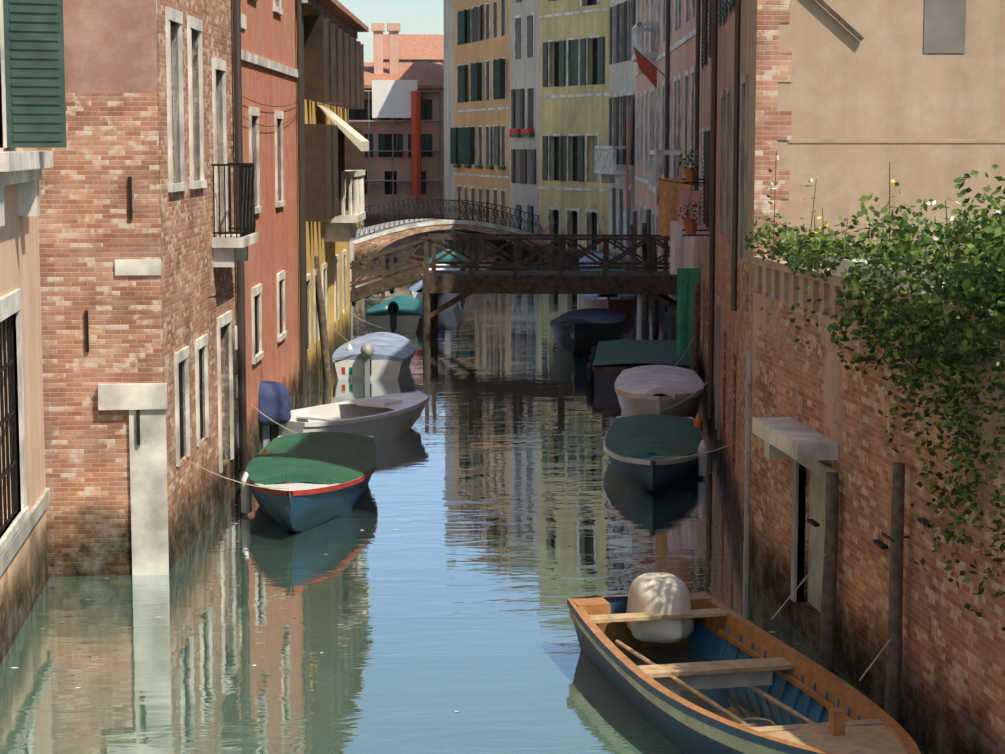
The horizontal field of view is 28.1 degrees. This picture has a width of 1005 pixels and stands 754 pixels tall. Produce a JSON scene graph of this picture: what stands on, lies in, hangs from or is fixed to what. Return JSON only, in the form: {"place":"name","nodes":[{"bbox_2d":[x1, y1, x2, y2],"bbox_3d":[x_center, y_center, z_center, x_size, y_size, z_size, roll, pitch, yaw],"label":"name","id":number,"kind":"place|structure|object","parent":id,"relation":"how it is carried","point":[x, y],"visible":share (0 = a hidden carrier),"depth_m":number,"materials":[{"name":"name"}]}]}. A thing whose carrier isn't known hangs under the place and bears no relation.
{"place":"outdoors","nodes":[
{"label":"outdoors","id":0,"kind":"place"},
{"bbox_2d":[162,242,353,333],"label":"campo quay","id":1,"kind":"structure","parent":0,"point":[351,251],"depth_m":66.29,"materials":[{"name":"stone"}]},
{"bbox_2d":[156,0,443,61],"label":"sky","id":2,"kind":"structure","parent":0,"point":[413,16],"materials":[{"name":"white"}]},
{"bbox_2d":[295,0,368,402],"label":"yellow house","id":3,"kind":"structure","parent":0,"point":[335,146],"depth_m":44.69,"materials":[{"name":"paint"}]},
{"bbox_2d":[357,220,363,228],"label":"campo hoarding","id":4,"kind":"object","parent":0,"point":[361,224],"depth_m":100.35,"materials":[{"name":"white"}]},
{"bbox_2d":[349,23,443,225],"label":"pink house","id":5,"kind":"structure","parent":0,"point":[399,118],"depth_m":129.99,"materials":[{"name":"paint"}]},
{"bbox_2d":[383,34,443,67],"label":"roof","id":6,"kind":"structure","parent":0,"point":[422,48],"depth_m":139.48,"materials":[{"name":"tile"}]},
{"bbox_2d":[0,225,925,753],"bbox_3d":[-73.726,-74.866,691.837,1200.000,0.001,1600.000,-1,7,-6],"label":"water","id":7,"kind":"structure","parent":0,"point":[408,631],"depth_m":23.43,"materials":[{"name":"teal liquid"}]},
{"bbox_2d":[0,0,66,664],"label":"house","id":8,"kind":"structure","parent":7,"relation":"on","point":[32,97],"depth_m":21.34,"materials":[{"name":"beige paint"}]},
{"bbox_2d":[37,93,168,576],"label":"building","id":9,"kind":"structure","parent":7,"relation":"on","point":[105,405],"depth_m":24.24,"materials":[{"name":"brick"}]},
{"bbox_2d":[63,0,157,92],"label":"plaster patch","id":10,"kind":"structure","parent":9,"relation":"attached to","point":[110,46],"depth_m":23.86,"materials":[{"name":"pink paint"}]},
{"bbox_2d":[157,0,257,570],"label":"building wall","id":11,"kind":"structure","parent":7,"relation":"on","point":[209,235],"depth_m":27.56,"materials":[{"name":"red brick"}]},
{"bbox_2d":[241,0,305,478],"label":"red house","id":12,"kind":"structure","parent":7,"relation":"on","point":[274,264],"depth_m":36.09,"materials":[{"name":"paint"}]},
{"bbox_2d":[245,432,376,531],"bbox_3d":[-2.837,1.553,29.604,1.898,0.855,6.200,0,7,-1],"label":"covered boat","id":13,"kind":"object","parent":7,"relation":"on","point":[340,467],"visible":0.94,"depth_m":28.48,"materials":[{"name":"green fabric"}]},
{"bbox_2d":[314,256,332,382],"bbox_3d":[-3.947,-1.060,44.257,0.539,3.222,0.196,-5,9,-39],"label":"pole","id":14,"kind":"object","parent":7,"relation":"on","point":[326,364],"visible":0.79,"depth_m":44.19,"materials":[{"name":"brown wood"}]},
{"bbox_2d":[258,381,428,449],"bbox_3d":[-2.900,0.746,35.821,1.698,1.702,4.595,5,8,36],"label":"white dinghy","id":15,"kind":"object","parent":7,"relation":"on","point":[384,417],"visible":0.69,"depth_m":35.58,"materials":[{"name":"grey"}]},
{"bbox_2d":[332,332,414,380],"bbox_3d":[-2.985,-0.445,47.342,1.848,1.233,5.605,0,7,1],"label":"boat","id":16,"kind":"object","parent":7,"relation":"on","point":[396,352],"visible":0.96,"depth_m":44.98,"materials":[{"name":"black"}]},
{"bbox_2d":[366,295,422,332],"bbox_3d":[-3.012,-1.751,58.513,1.800,1.302,5.428,0,7,1],"label":"covered boat","id":17,"kind":"object","parent":7,"relation":"on","point":[405,312],"visible":0.88,"depth_m":56.27,"materials":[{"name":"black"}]},
{"bbox_2d":[11,326,799,735],"bbox_3d":[-0.360,1.063,36.296,9.370,0.001,48.608,0,7,1],"label":"floating debris","id":18,"kind":"object","parent":7,"relation":"on","point":[373,540],"visible":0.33,"depth_m":23.25,"materials":[{"name":"yellow plant"}]},
{"bbox_2d":[409,280,461,309],"bbox_3d":[-2.170,-2.780,66.221,1.753,1.628,5.598,0,7,0],"label":"boat","id":19,"kind":"object","parent":7,"relation":"on","point":[417,293],"visible":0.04,"depth_m":64.02,"materials":[{"name":"white"}]},
{"bbox_2d":[419,264,457,280],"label":"boat","id":20,"kind":"object","parent":7,"relation":"on","point":[443,268],"visible":0.06,"depth_m":73.25,"materials":[{"name":"white"}]},
{"bbox_2d":[423,249,466,269],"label":"boat","id":21,"kind":"object","parent":7,"relation":"on","point":[448,257],"visible":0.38,"depth_m":80.06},
{"bbox_2d":[351,199,539,264],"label":"iron bridge","id":22,"kind":"structure","parent":7,"relation":"on","point":[371,240],"depth_m":90.17,"materials":[{"name":"brick"}]},
{"bbox_2d":[443,0,454,241],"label":"building","id":23,"kind":"structure","parent":7,"relation":"on","point":[448,86],"depth_m":108.15,"materials":[{"name":"paint"}]},
{"bbox_2d":[189,307,734,488],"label":"mooring ropes","id":24,"kind":"object","parent":7,"relation":"on","point":[359,348],"visible":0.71,"depth_m":29.43,"materials":[{"name":"beige fabric"}]},
{"bbox_2d":[241,306,707,512],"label":"boat fenders","id":25,"kind":"object","parent":7,"relation":"on","point":[246,500],"visible":0.56,"depth_m":31.53,"materials":[{"name":"white plastic"}]},
{"bbox_2d":[450,0,509,250],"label":"orange house","id":26,"kind":"structure","parent":7,"relation":"on","point":[479,147],"depth_m":100.79,"materials":[{"name":"paint"}]},
{"bbox_2d":[85,96,908,680],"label":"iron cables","id":27,"kind":"object","parent":7,"relation":"on","point":[235,286],"visible":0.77,"depth_m":24.04,"materials":[{"name":"black metal"}]},
{"bbox_2d":[350,234,676,337],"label":"wooden bridge","id":28,"kind":"structure","parent":7,"relation":"on","point":[659,286],"depth_m":54.42,"materials":[{"name":"brown wood"}]},
{"bbox_2d":[509,0,539,233],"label":"grey house","id":29,"kind":"structure","parent":7,"relation":"on","point":[524,95],"depth_m":93.55,"materials":[{"name":"paint"}]},
{"bbox_2d":[538,0,610,261],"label":"yellow house","id":30,"kind":"structure","parent":7,"relation":"on","point":[574,81],"depth_m":88.95,"materials":[{"name":"paint"}]},
{"bbox_2d":[550,308,625,353],"bbox_3d":[2.192,-1.204,52.566,1.898,1.049,6.000,1,7,8],"label":"covered boat","id":31,"kind":"object","parent":7,"relation":"on","point":[581,331],"visible":0.9,"depth_m":50.72,"materials":[{"name":"blue fabric"}]},
{"bbox_2d":[579,253,623,270],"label":"boat","id":32,"kind":"object","parent":7,"relation":"on","point":[586,259],"visible":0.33,"depth_m":79.78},
{"bbox_2d":[589,269,625,270],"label":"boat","id":33,"kind":"object","parent":7,"relation":"on","point":[609,270],"depth_m":73.13,"materials":[{"name":"teal"}]},
{"bbox_2d":[581,294,635,313],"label":"boat","id":34,"kind":"object","parent":7,"relation":"on","point":[621,302],"visible":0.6,"depth_m":61.24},
{"bbox_2d":[594,0,636,270],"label":"white house","id":35,"kind":"structure","parent":7,"relation":"on","point":[610,163],"depth_m":83.14,"materials":[{"name":"paint"}]},
{"bbox_2d":[629,224,636,302],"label":"pole","id":36,"kind":"object","parent":7,"relation":"on","point":[631,229],"visible":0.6,"depth_m":66.53,"materials":[{"name":"brown wood"}]},
{"bbox_2d":[632,211,636,270],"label":"pole","id":37,"kind":"object","parent":7,"relation":"on","point":[634,217],"visible":0.19,"depth_m":70.52,"materials":[{"name":"brown wood"}]},
{"bbox_2d":[587,340,690,389],"bbox_3d":[3.161,-0.241,45.721,2.368,0.730,5.428,0,7,4],"label":"covered boat","id":38,"kind":"object","parent":7,"relation":"on","point":[609,363],"visible":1,"depth_m":44.21,"materials":[{"name":"wood"},{"name":"tarp"}]},
{"bbox_2d":[641,223,647,319],"bbox_3d":[4.237,-2.950,60.120,0.202,3.307,0.260,-4,8,-28],"label":"pole","id":39,"kind":"object","parent":7,"relation":"on","point":[644,313],"visible":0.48,"depth_m":60.09,"materials":[{"name":"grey wood"}]},
{"bbox_2d":[646,210,650,311],"bbox_3d":[4.531,-3.449,63.133,0.216,3.604,0.287,2,7,16],"label":"pole","id":40,"kind":"object","parent":7,"relation":"on","point":[648,217],"visible":0.31,"depth_m":62.98,"materials":[{"name":"brown wood"}]},
{"bbox_2d":[603,414,703,491],"bbox_3d":[2.474,1.232,32.849,1.668,0.745,6.100,1,7,5],"label":"boat","id":41,"kind":"object","parent":7,"relation":"on","point":[632,444],"visible":0.96,"depth_m":31.74,"materials":[{"name":"green fabric"}]},
{"bbox_2d":[652,242,658,329],"bbox_3d":[4.335,-2.456,57.149,0.326,3.012,0.200,4,8,30],"label":"pole","id":42,"kind":"object","parent":7,"relation":"on","point":[655,317],"visible":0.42,"depth_m":57.12,"materials":[{"name":"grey wood"}]},
{"bbox_2d":[614,365,703,416],"bbox_3d":[3.066,0.391,39.329,1.760,0.926,5.000,0,7,4],"label":"white boat","id":43,"kind":"object","parent":7,"relation":"on","point":[646,389],"visible":0.9,"depth_m":38.27,"materials":[{"name":"white fabric"}]},
{"bbox_2d":[632,0,701,330],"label":"building","id":44,"kind":"structure","parent":7,"relation":"on","point":[664,37],"depth_m":59.14,"materials":[{"name":"paint"}]},
{"bbox_2d":[626,47,664,209],"bbox_3d":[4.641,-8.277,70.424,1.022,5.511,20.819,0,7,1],"label":"flag","id":45,"kind":"object","parent":44,"relation":"attached to","point":[647,68],"visible":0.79,"depth_m":59.88,"materials":[{"name":"red fabric"}]},
{"bbox_2d":[690,285,699,374],"bbox_3d":[4.050,-0.599,42.419,0.197,2.704,0.176,-4,8,-28],"label":"pole","id":46,"kind":"object","parent":7,"relation":"on","point":[695,337],"visible":0.62,"depth_m":42.32,"materials":[{"name":"brown wood"}]},
{"bbox_2d":[694,0,718,430],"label":"brown house","id":47,"kind":"structure","parent":7,"relation":"on","point":[703,95],"depth_m":42.91,"materials":[{"name":"paint"}]},
{"bbox_2d":[658,178,702,356],"bbox_3d":[3.780,-2.258,42.370,0.983,3.808,3.068,0,7,4],"label":"laundry","id":48,"kind":"object","parent":47,"relation":"attached to","point":[674,193],"visible":0.81,"depth_m":43.18,"materials":[{"name":"multicoloured fabric"}]},
{"bbox_2d":[678,147,708,235],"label":"plant pots","id":49,"kind":"object","parent":47,"relation":"attached to","point":[690,224],"depth_m":39.30,"materials":[{"name":"brown ceramic"}]},
{"bbox_2d":[707,0,756,582],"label":"building wall","id":50,"kind":"structure","parent":7,"relation":"on","point":[734,144],"depth_m":28.75,"materials":[{"name":"brick"}]},
{"bbox_2d":[567,572,920,753],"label":"rowboat","id":51,"kind":"object","parent":7,"relation":"on","point":[829,712],"visible":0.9,"depth_m":18.60,"materials":[{"name":"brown wood"}]},
{"bbox_2d":[615,640,775,727],"bbox_3d":[1.968,2.987,18.034,1.288,0.489,4.062,-1,7,-6],"label":"oar","id":52,"kind":"object","parent":51,"relation":"in","point":[693,684],"visible":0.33,"depth_m":18.69,"materials":[{"name":"brown wood"}]},
{"bbox_2d":[818,472,838,672],"bbox_3d":[3.241,2.147,20.020,0.165,2.406,0.258,2,7,20],"label":"pole","id":53,"kind":"object","parent":7,"relation":"on","point":[827,627],"visible":0.83,"depth_m":19.96,"materials":[{"name":"brown wood"}]},
{"bbox_2d":[749,256,1004,753],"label":"garden wall","id":54,"kind":"structure","parent":7,"relation":"on","point":[816,417],"depth_m":19.07,"materials":[{"name":"brick"}]},
{"bbox_2d":[744,151,1004,629],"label":"garden wall plants","id":55,"kind":"object","parent":54,"relation":"on","point":[976,283],"visible":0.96,"depth_m":16.61,"materials":[{"name":"green plant"}]},
{"bbox_2d":[830,258,946,293],"bbox_3d":[3.570,-0.962,18.791,0.300,0.180,2.700,-1,7,-6],"label":"wall coping","id":56,"kind":"object","parent":54,"relation":"on","point":[844,264],"depth_m":18.47,"materials":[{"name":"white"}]},
{"bbox_2d":[753,0,1004,277],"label":"building wall","id":57,"kind":"structure","parent":7,"relation":"on","point":[912,92],"depth_m":23.66,"materials":[{"name":"beige paint"}]},
{"bbox_2d":[884,462,904,723],"bbox_3d":[3.471,2.174,17.829,0.155,2.853,0.140,-4,8,-28],"label":"pole","id":58,"kind":"object","parent":7,"relation":"on","point":[894,663],"visible":0.83,"depth_m":17.76,"materials":[{"name":"brown wood"}]},
{"bbox_2d":[752,0,791,321],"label":"brick quoins","id":59,"kind":"object","parent":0,"point":[773,69],"visible":0.65,"depth_m":23.50,"materials":[{"name":"brick"}]}
]}

